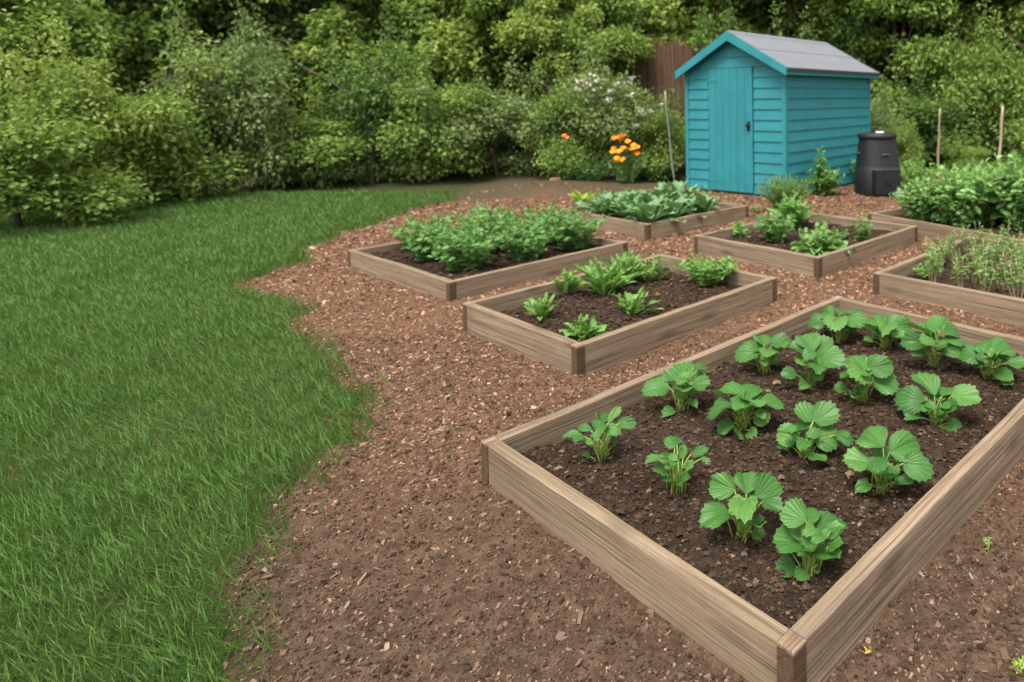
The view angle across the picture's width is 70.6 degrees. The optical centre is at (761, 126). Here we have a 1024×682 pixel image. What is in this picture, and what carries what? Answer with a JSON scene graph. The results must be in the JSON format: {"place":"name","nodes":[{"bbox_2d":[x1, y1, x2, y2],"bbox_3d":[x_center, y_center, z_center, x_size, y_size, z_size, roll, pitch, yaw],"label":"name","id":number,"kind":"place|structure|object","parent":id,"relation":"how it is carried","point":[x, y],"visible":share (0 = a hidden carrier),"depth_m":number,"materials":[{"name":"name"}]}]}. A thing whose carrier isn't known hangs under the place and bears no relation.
{"place":"outdoors","nodes":[
{"label":"outdoors","id":0,"kind":"place"},
{"bbox_2d":[0,188,468,681],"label":"grass","id":1,"kind":"structure","parent":0,"point":[283,226],"depth_m":2.76,"materials":[{"name":"green plant"}]},
{"bbox_2d":[0,121,1023,681],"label":"ground","id":2,"kind":"structure","parent":0,"point":[466,181],"depth_m":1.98,"materials":[{"name":"brown soil"}]},
{"bbox_2d":[0,0,130,158],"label":"tree","id":3,"kind":"object","parent":2,"relation":"on","point":[84,19],"visible":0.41,"depth_m":8.40,"materials":[{"name":"green plant"}]},
{"bbox_2d":[0,0,145,143],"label":"tree","id":4,"kind":"object","parent":2,"relation":"on","point":[124,80],"visible":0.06,"depth_m":10.26,"materials":[{"name":"green plant"}]},
{"bbox_2d":[0,58,160,228],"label":"shrub","id":5,"kind":"object","parent":2,"relation":"on","point":[20,193],"visible":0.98,"depth_m":6.90,"materials":[{"name":"green plant"}]},
{"bbox_2d":[0,0,218,222],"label":"shrub","id":6,"kind":"object","parent":2,"relation":"on","point":[84,102],"visible":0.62,"depth_m":7.74,"materials":[{"name":"green plant"}]},
{"bbox_2d":[27,0,216,112],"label":"tree","id":7,"kind":"object","parent":2,"relation":"on","point":[147,31],"visible":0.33,"depth_m":10.94,"materials":[{"name":"green plant"}]},
{"bbox_2d":[68,35,248,203],"bbox_3d":[-8.110,-0.074,8.913,1.985,2.380,2.315,-2,3,-34],"label":"shrub","id":8,"kind":"object","parent":2,"relation":"on","point":[178,175],"visible":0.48,"depth_m":8.68,"materials":[{"name":"green plant"}]},
{"bbox_2d":[105,0,323,165],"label":"tree","id":9,"kind":"object","parent":2,"relation":"on","point":[224,14],"visible":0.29,"depth_m":12.58,"materials":[{"name":"green plant"}]},
{"bbox_2d":[140,0,313,197],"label":"shrub","id":10,"kind":"object","parent":2,"relation":"on","point":[260,80],"visible":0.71,"depth_m":9.47,"materials":[{"name":"green plant"}]},
{"bbox_2d":[215,81,390,187],"bbox_3d":[-7.064,0.147,10.258,2.120,1.737,1.948,-1,2,-11],"label":"shrub","id":11,"kind":"object","parent":2,"relation":"on","point":[325,138],"visible":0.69,"depth_m":10.10,"materials":[{"name":"green plant"}]},
{"bbox_2d":[217,0,400,151],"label":"tree","id":12,"kind":"object","parent":2,"relation":"on","point":[308,47],"visible":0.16,"depth_m":12.73,"materials":[{"name":"green plant"}]},
{"bbox_2d":[270,8,436,187],"bbox_3d":[-6.373,-0.399,10.666,2.298,2.943,1.664,-3,3,-43],"label":"shrub","id":13,"kind":"object","parent":2,"relation":"on","point":[372,101],"visible":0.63,"depth_m":10.53,"materials":[{"name":"green plant"}]},
{"bbox_2d":[293,0,465,125],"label":"tree","id":14,"kind":"object","parent":2,"relation":"on","point":[412,20],"visible":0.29,"depth_m":12.55,"materials":[{"name":"green plant"}]},
{"bbox_2d":[345,28,503,182],"bbox_3d":[-5.363,-0.314,10.900,1.985,2.630,2.315,1,3,25],"label":"shrub","id":15,"kind":"object","parent":2,"relation":"on","point":[438,151],"visible":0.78,"depth_m":10.55,"materials":[{"name":"green plant"}]},
{"bbox_2d":[404,0,542,119],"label":"tree","id":16,"kind":"object","parent":2,"relation":"on","point":[466,66],"visible":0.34,"depth_m":12.82,"materials":[{"name":"green plant"}]},
{"bbox_2d":[409,63,559,176],"bbox_3d":[-4.651,-0.052,11.263,2.430,1.999,2.177,-2,3,-32],"label":"shrub","id":17,"kind":"object","parent":2,"relation":"on","point":[501,116],"visible":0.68,"depth_m":11.00,"materials":[{"name":"green plant"}]},
{"bbox_2d":[348,223,627,301],"bbox_3d":[-2.198,1.060,5.377,1.600,0.185,1.500,1,3,38],"label":"raised bed","id":18,"kind":"object","parent":2,"relation":"on","point":[363,260],"visible":0.43,"depth_m":4.79,"materials":[{"name":"brown wood"}]},
{"bbox_2d":[370,231,600,279],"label":"soil","id":19,"kind":"structure","parent":18,"relation":"in","point":[503,262],"depth_m":5.13,"materials":[{"name":"brown soil"}]},
{"bbox_2d":[389,218,477,261],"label":"carrot plant","id":20,"kind":"object","parent":19,"relation":"on","point":[416,243],"visible":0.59,"depth_m":5.05,"materials":[{"name":"green plant"}]},
{"bbox_2d":[420,223,513,271],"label":"carrot plant","id":21,"kind":"object","parent":19,"relation":"on","point":[458,252],"visible":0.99,"depth_m":4.74,"materials":[{"name":"green plant"}]},
{"bbox_2d":[444,207,521,252],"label":"carrot plant","id":22,"kind":"object","parent":19,"relation":"on","point":[481,222],"visible":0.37,"depth_m":5.44,"materials":[{"name":"green plant"}]},
{"bbox_2d":[489,222,562,260],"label":"carrot plant","id":23,"kind":"object","parent":19,"relation":"on","point":[520,246],"visible":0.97,"depth_m":5.08,"materials":[{"name":"green plant"}]},
{"bbox_2d":[502,200,575,242],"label":"carrot plant","id":24,"kind":"object","parent":19,"relation":"on","point":[539,214],"visible":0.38,"depth_m":5.71,"materials":[{"name":"green plant"}]},
{"bbox_2d":[535,208,613,251],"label":"carrot plant","id":25,"kind":"object","parent":19,"relation":"on","point":[572,238],"visible":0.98,"depth_m":5.39,"materials":[{"name":"green plant"}]},
{"bbox_2d":[443,0,588,153],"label":"tree","id":26,"kind":"object","parent":2,"relation":"on","point":[496,11],"visible":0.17,"depth_m":12.93,"materials":[{"name":"green plant"}]},
{"bbox_2d":[487,0,622,148],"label":"tree","id":27,"kind":"object","parent":2,"relation":"on","point":[522,33],"visible":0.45,"depth_m":11.64,"materials":[{"name":"green plant"}]},
{"bbox_2d":[513,45,616,180],"bbox_3d":[-3.195,-0.170,10.907,1.447,2.304,1.575,-3,3,-42],"label":"shrub","id":28,"kind":"object","parent":2,"relation":"on","point":[558,145],"visible":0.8,"depth_m":10.65,"materials":[{"name":"green plant"}]},
{"bbox_2d":[502,29,659,180],"bbox_3d":[-2.837,-0.280,11.168,2.474,2.544,2.217,0,2,16],"label":"flowering bush","id":29,"kind":"object","parent":2,"relation":"on","point":[615,110],"visible":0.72,"depth_m":10.66,"materials":[{"name":"green plant"}]},
{"bbox_2d":[564,152,614,180],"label":"wild plant","id":30,"kind":"object","parent":2,"relation":"on","point":[588,174],"visible":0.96,"depth_m":10.41,"materials":[{"name":"green plant"}]},
{"bbox_2d":[542,0,655,145],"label":"tree","id":31,"kind":"object","parent":2,"relation":"on","point":[629,47],"visible":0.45,"depth_m":11.85,"materials":[{"name":"green plant"}]},
{"bbox_2d":[462,254,776,374],"bbox_3d":[-0.807,1.094,4.051,1.101,0.199,1.526,1,3,39],"label":"raised bed","id":32,"kind":"object","parent":2,"relation":"on","point":[483,319],"visible":0.74,"depth_m":3.60,"materials":[{"name":"brown wood"}]},
{"bbox_2d":[494,267,741,341],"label":"soil","id":33,"kind":"structure","parent":32,"relation":"in","point":[675,292],"depth_m":4.06,"materials":[{"name":"brown soil"}]},
{"bbox_2d":[559,313,610,340],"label":"salad seedling","id":34,"kind":"object","parent":33,"relation":"on","point":[583,329],"visible":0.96,"depth_m":3.40,"materials":[{"name":"green plant"}]},
{"bbox_2d":[561,256,645,294],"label":"salad seedling","id":35,"kind":"object","parent":33,"relation":"on","point":[601,282],"visible":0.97,"depth_m":4.22,"materials":[{"name":"green plant"}]},
{"bbox_2d":[601,249,654,283],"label":"salad seedling","id":36,"kind":"object","parent":33,"relation":"on","point":[626,261],"visible":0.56,"depth_m":4.52,"materials":[{"name":"green plant"}]},
{"bbox_2d":[612,287,666,315],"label":"salad seedling","id":37,"kind":"object","parent":33,"relation":"on","point":[630,305],"visible":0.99,"depth_m":3.80,"materials":[{"name":"green plant"}]},
{"bbox_2d":[678,252,737,286],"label":"parsley clump","id":38,"kind":"object","parent":33,"relation":"on","point":[705,275],"visible":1,"depth_m":4.44,"materials":[{"name":"green plant"}]},
{"bbox_2d":[232,351,1020,681],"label":"bark splinters","id":39,"kind":"object","parent":2,"relation":"on","point":[1004,653],"visible":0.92,"depth_m":1.79,"materials":[{"name":"brown wood"}]},
{"bbox_2d":[230,180,1023,525],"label":"wood chips","id":40,"kind":"object","parent":2,"relation":"on","point":[376,228],"visible":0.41,"depth_m":4.39,"materials":[{"name":"brown wood"}]},
{"bbox_2d":[604,133,650,183],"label":"marigold plant","id":41,"kind":"object","parent":2,"relation":"on","point":[625,178],"visible":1,"depth_m":10.27,"materials":[{"name":"green plant"}]},
{"bbox_2d":[621,87,684,181],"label":"flowering bush","id":42,"kind":"object","parent":2,"relation":"on","point":[648,125],"visible":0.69,"depth_m":10.59,"materials":[{"name":"green plant"}]},
{"bbox_2d":[561,202,748,239],"bbox_3d":[-1.152,0.971,7.212,1.455,0.193,1.413,1,3,41],"label":"raised bed","id":43,"kind":"object","parent":2,"relation":"on","point":[728,212],"visible":0.53,"depth_m":6.61,"materials":[{"name":"brown wood"}]},
{"bbox_2d":[587,203,720,219],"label":"soil","id":44,"kind":"structure","parent":43,"relation":"in","point":[685,213],"depth_m":7.08,"materials":[{"name":"brown soil"}]},
{"bbox_2d":[573,191,630,216],"bbox_3d":[-1.647,0.839,6.956,0.652,0.290,0.594,-1,2,0],"label":"cabbage","id":45,"kind":"object","parent":44,"relation":"on","point":[601,203],"visible":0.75,"depth_m":6.92,"materials":[{"name":"green plant"}]},
{"bbox_2d":[621,198,685,222],"bbox_3d":[-1.123,0.849,6.520,0.530,0.281,0.624,-2,3,-35],"label":"cabbage","id":46,"kind":"object","parent":44,"relation":"on","point":[645,213],"visible":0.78,"depth_m":6.45,"materials":[{"name":"green plant"}]},
{"bbox_2d":[634,85,685,179],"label":"shrub","id":47,"kind":"object","parent":2,"relation":"on","point":[672,128],"visible":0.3,"depth_m":10.80,"materials":[{"name":"green plant"}]},
{"bbox_2d":[614,33,709,159],"bbox_3d":[-1.655,-0.533,12.888,3.086,2.645,0.156,0,2,2],"label":"wooden fence","id":48,"kind":"object","parent":2,"relation":"on","point":[656,75],"visible":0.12,"depth_m":12.83,"materials":[{"name":"brown wood"}]},
{"bbox_2d":[593,0,742,64],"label":"tree","id":49,"kind":"object","parent":2,"relation":"on","point":[651,19],"visible":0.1,"depth_m":13.52,"materials":[{"name":"green plant"}]},
{"bbox_2d":[666,0,786,45],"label":"tree","id":50,"kind":"object","parent":2,"relation":"on","point":[694,26],"visible":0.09,"depth_m":14.18,"materials":[{"name":"green plant"}]},
{"bbox_2d":[687,0,785,53],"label":"shrub","id":51,"kind":"object","parent":2,"relation":"on","point":[733,25],"visible":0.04,"depth_m":13.12,"materials":[{"name":"green plant"}]},
{"bbox_2d":[481,296,1023,681],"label":"raised bed","id":52,"kind":"object","parent":2,"relation":"on","point":[821,638],"visible":0.64,"depth_m":1.81,"materials":[{"name":"brown wood"}]},
{"bbox_2d":[520,325,1023,627],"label":"soil","id":53,"kind":"structure","parent":52,"relation":"in","point":[757,597],"depth_m":2.21,"materials":[{"name":"brown soil"}]},
{"bbox_2d":[562,406,636,463],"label":"strawberry plant","id":54,"kind":"object","parent":53,"relation":"on","point":[603,424],"visible":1,"depth_m":2.25,"materials":[{"name":"green plant"}]},
{"bbox_2d":[641,361,711,417],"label":"strawberry plant","id":55,"kind":"object","parent":53,"relation":"on","point":[682,374],"visible":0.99,"depth_m":2.62,"materials":[{"name":"green plant"}]},
{"bbox_2d":[645,435,710,493],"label":"strawberry plant","id":56,"kind":"object","parent":53,"relation":"on","point":[678,464],"visible":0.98,"depth_m":2.06,"materials":[{"name":"green plant"}]},
{"bbox_2d":[699,471,783,542],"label":"strawberry plant","id":57,"kind":"object","parent":53,"relation":"on","point":[764,487],"visible":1,"depth_m":1.82,"materials":[{"name":"green plant"}]},
{"bbox_2d":[707,381,784,439],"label":"strawberry plant","id":58,"kind":"object","parent":53,"relation":"on","point":[740,402],"visible":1,"depth_m":2.46,"materials":[{"name":"green plant"}]},
{"bbox_2d":[734,332,790,374],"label":"strawberry plant","id":59,"kind":"object","parent":53,"relation":"on","point":[750,350],"visible":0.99,"depth_m":3.03,"materials":[{"name":"green plant"}]},
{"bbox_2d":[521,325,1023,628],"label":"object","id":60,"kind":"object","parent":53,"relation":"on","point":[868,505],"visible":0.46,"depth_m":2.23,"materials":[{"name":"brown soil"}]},
{"bbox_2d":[772,497,848,580],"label":"strawberry plant","id":61,"kind":"object","parent":53,"relation":"on","point":[800,534],"visible":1,"depth_m":1.69,"materials":[{"name":"green plant"}]},
{"bbox_2d":[780,331,845,389],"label":"strawberry plant","id":62,"kind":"object","parent":53,"relation":"on","point":[819,362],"visible":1,"depth_m":2.83,"materials":[{"name":"green plant"}]},
{"bbox_2d":[776,400,852,460],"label":"strawberry plant","id":63,"kind":"object","parent":53,"relation":"on","point":[824,435],"visible":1,"depth_m":2.26,"materials":[{"name":"green plant"}]},
{"bbox_2d":[807,305,868,343],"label":"strawberry plant","id":64,"kind":"object","parent":53,"relation":"on","point":[853,319],"visible":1,"depth_m":3.40,"materials":[{"name":"green plant"}]},
{"bbox_2d":[833,354,899,403],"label":"strawberry plant","id":65,"kind":"object","parent":53,"relation":"on","point":[880,368],"visible":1,"depth_m":2.65,"materials":[{"name":"green plant"}]},
{"bbox_2d":[861,314,911,350],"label":"strawberry plant","id":66,"kind":"object","parent":53,"relation":"on","point":[890,327],"visible":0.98,"depth_m":3.26,"materials":[{"name":"green plant"}]},
{"bbox_2d":[842,425,934,494],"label":"strawberry plant","id":67,"kind":"object","parent":53,"relation":"on","point":[904,450],"visible":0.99,"depth_m":2.03,"materials":[{"name":"green plant"}]},
{"bbox_2d":[900,314,965,366],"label":"strawberry plant","id":68,"kind":"object","parent":53,"relation":"on","point":[918,344],"visible":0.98,"depth_m":3.03,"materials":[{"name":"green plant"}]},
{"bbox_2d":[893,372,981,432],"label":"strawberry plant","id":69,"kind":"object","parent":53,"relation":"on","point":[912,401],"visible":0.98,"depth_m":2.49,"materials":[{"name":"green plant"}]},
{"bbox_2d":[958,337,1023,384],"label":"strawberry plant","id":70,"kind":"object","parent":53,"relation":"on","point":[999,349],"visible":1,"depth_m":2.90,"materials":[{"name":"green plant"}]},
{"bbox_2d":[714,0,818,40],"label":"tree","id":71,"kind":"object","parent":2,"relation":"on","point":[785,20],"visible":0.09,"depth_m":14.62,"materials":[{"name":"green plant"}]},
{"bbox_2d":[675,30,879,196],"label":"garden shed","id":72,"kind":"structure","parent":2,"relation":"on","point":[758,107],"depth_m":9.22,"materials":[{"name":"teal paint"}]},
{"bbox_2d":[707,67,753,192],"bbox_3d":[-0.452,0.048,9.172,0.792,1.705,0.083,1,3,36],"label":"door","id":73,"kind":"structure","parent":72,"relation":"in","point":[731,130],"depth_m":9.16,"materials":[{"name":"teal paint"}]},
{"bbox_2d":[755,171,813,208],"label":"rosemary bush","id":74,"kind":"object","parent":2,"relation":"on","point":[778,188],"visible":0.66,"depth_m":7.59,"materials":[{"name":"green plant"}]},
{"bbox_2d":[694,211,917,277],"bbox_3d":[0.418,1.012,5.849,1.311,0.192,1.537,1,3,40],"label":"raised bed","id":75,"kind":"object","parent":2,"relation":"on","point":[713,244],"visible":0.72,"depth_m":5.38,"materials":[{"name":"brown wood"}]},
{"bbox_2d":[720,219,893,255],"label":"soil","id":76,"kind":"structure","parent":75,"relation":"in","point":[870,236],"depth_m":5.96,"materials":[{"name":"brown soil"}]},
{"bbox_2d":[753,209,795,242],"bbox_3d":[0.117,0.874,5.728,0.383,0.288,0.378,-1,2,0],"label":"lettuce","id":77,"kind":"object","parent":76,"relation":"on","point":[771,227],"visible":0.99,"depth_m":5.70,"materials":[{"name":"green plant"}]},
{"bbox_2d":[762,190,832,228],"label":"chard plant","id":78,"kind":"object","parent":76,"relation":"on","point":[792,206],"visible":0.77,"depth_m":6.38,"materials":[{"name":"green plant"}]},
{"bbox_2d":[790,219,856,255],"bbox_3d":[0.479,0.899,5.253,0.535,0.320,0.490,1,3,27],"label":"lettuce","id":79,"kind":"object","parent":76,"relation":"on","point":[818,242],"visible":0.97,"depth_m":5.19,"materials":[{"name":"green plant"}]},
{"bbox_2d":[805,146,844,195],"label":"pointed shrub","id":80,"kind":"object","parent":2,"relation":"on","point":[824,183],"visible":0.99,"depth_m":8.89,"materials":[{"name":"green plant"}]},
{"bbox_2d":[764,0,891,72],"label":"tree","id":81,"kind":"object","parent":2,"relation":"on","point":[823,11],"visible":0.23,"depth_m":14.19,"materials":[{"name":"green plant"}]},
{"bbox_2d":[815,1,911,85],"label":"tree","id":82,"kind":"object","parent":2,"relation":"on","point":[888,26],"visible":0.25,"depth_m":13.53,"materials":[{"name":"green plant"}]},
{"bbox_2d":[854,132,900,196],"bbox_3d":[1.593,0.503,9.059,0.600,0.826,0.647,-1,2,-14],"label":"compost bin","id":83,"kind":"object","parent":2,"relation":"on","point":[877,171],"visible":0.93,"depth_m":8.82,"materials":[{"name":"black plastic"}]},
{"bbox_2d":[870,81,906,154],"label":"shrub","id":84,"kind":"object","parent":2,"relation":"on","point":[876,124],"visible":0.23,"depth_m":11.07,"materials":[{"name":"green plant"}]},
{"bbox_2d":[818,0,964,137],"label":"tree","id":85,"kind":"object","parent":2,"relation":"on","point":[923,14],"visible":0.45,"depth_m":12.82,"materials":[{"name":"green plant"}]},
{"bbox_2d":[880,110,926,178],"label":"shrub","id":86,"kind":"object","parent":2,"relation":"on","point":[912,149],"visible":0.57,"depth_m":10.42,"materials":[{"name":"green plant"}]},
{"bbox_2d":[870,75,966,161],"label":"shrub","id":87,"kind":"object","parent":2,"relation":"on","point":[893,99],"visible":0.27,"depth_m":11.96,"materials":[{"name":"green plant"}]},
{"bbox_2d":[899,158,945,189],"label":"wild plant","id":88,"kind":"object","parent":2,"relation":"on","point":[912,174],"visible":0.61,"depth_m":9.34,"materials":[{"name":"green plant"}]},
{"bbox_2d":[878,59,995,166],"bbox_3d":[3.115,-0.218,12.216,2.118,2.138,2.469,-2,3,-38],"label":"shrub","id":89,"kind":"object","parent":2,"relation":"on","point":[947,120],"visible":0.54,"depth_m":11.70,"materials":[{"name":"green plant"}]},
{"bbox_2d":[868,208,1023,242],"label":"raised bed","id":90,"kind":"object","parent":2,"relation":"on","point":[930,230],"visible":0.27,"depth_m":6.16,"materials":[{"name":"brown wood"}]},
{"bbox_2d":[894,213,1023,238],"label":"soil","id":91,"kind":"structure","parent":90,"relation":"in","point":[996,227],"depth_m":6.28,"materials":[{"name":"brown soil"}]},
{"bbox_2d":[893,175,945,221],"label":"potato plant","id":92,"kind":"object","parent":91,"relation":"on","point":[919,208],"visible":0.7,"depth_m":6.54,"materials":[{"name":"green plant"}]},
{"bbox_2d":[911,163,1001,227],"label":"potato plant","id":93,"kind":"object","parent":91,"relation":"on","point":[958,211],"visible":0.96,"depth_m":6.18,"materials":[{"name":"green plant"}]},
{"bbox_2d":[949,161,1017,225],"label":"potato plant","id":94,"kind":"object","parent":91,"relation":"on","point":[985,216],"visible":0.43,"depth_m":6.33,"materials":[{"name":"green plant"}]},
{"bbox_2d":[974,151,1023,228],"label":"potato plant","id":95,"kind":"object","parent":91,"relation":"on","point":[1013,195],"visible":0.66,"depth_m":6.16,"materials":[{"name":"green plant"}]},
{"bbox_2d":[873,236,1023,327],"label":"raised bed","id":96,"kind":"object","parent":2,"relation":"on","point":[891,281],"visible":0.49,"depth_m":4.14,"materials":[{"name":"brown wood"}]},
{"bbox_2d":[906,249,1023,298],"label":"soil","id":97,"kind":"structure","parent":96,"relation":"in","point":[949,280],"depth_m":4.53,"materials":[{"name":"brown soil"}]},
{"bbox_2d":[899,0,1010,139],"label":"tree","id":98,"kind":"object","parent":2,"relation":"on","point":[937,31],"visible":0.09,"depth_m":13.42,"materials":[{"name":"green plant"}]},
{"bbox_2d":[937,131,992,173],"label":"shrub","id":99,"kind":"object","parent":2,"relation":"on","point":[965,154],"visible":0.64,"depth_m":10.86,"materials":[{"name":"green plant"}]},
{"bbox_2d":[916,0,1023,167],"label":"shrub","id":100,"kind":"object","parent":2,"relation":"on","point":[978,69],"visible":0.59,"depth_m":11.95,"materials":[{"name":"green plant"}]},
{"bbox_2d":[945,35,1023,160],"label":"shrub","id":101,"kind":"object","parent":2,"relation":"on","point":[1007,119],"visible":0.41,"depth_m":11.74,"materials":[{"name":"green plant"}]},
{"bbox_2d":[947,0,1023,129],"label":"tree","id":102,"kind":"object","parent":2,"relation":"on","point":[966,4],"visible":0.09,"depth_m":13.53,"materials":[{"name":"green plant"}]},
{"bbox_2d":[975,0,1023,164],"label":"shrub","id":103,"kind":"object","parent":2,"relation":"on","point":[1018,90],"visible":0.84,"depth_m":11.45,"materials":[{"name":"green plant"}]},
{"bbox_2d":[992,0,1023,54],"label":"tree","id":104,"kind":"object","parent":2,"relation":"on","point":[1017,15],"visible":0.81,"depth_m":12.63,"materials":[{"name":"green plant"}]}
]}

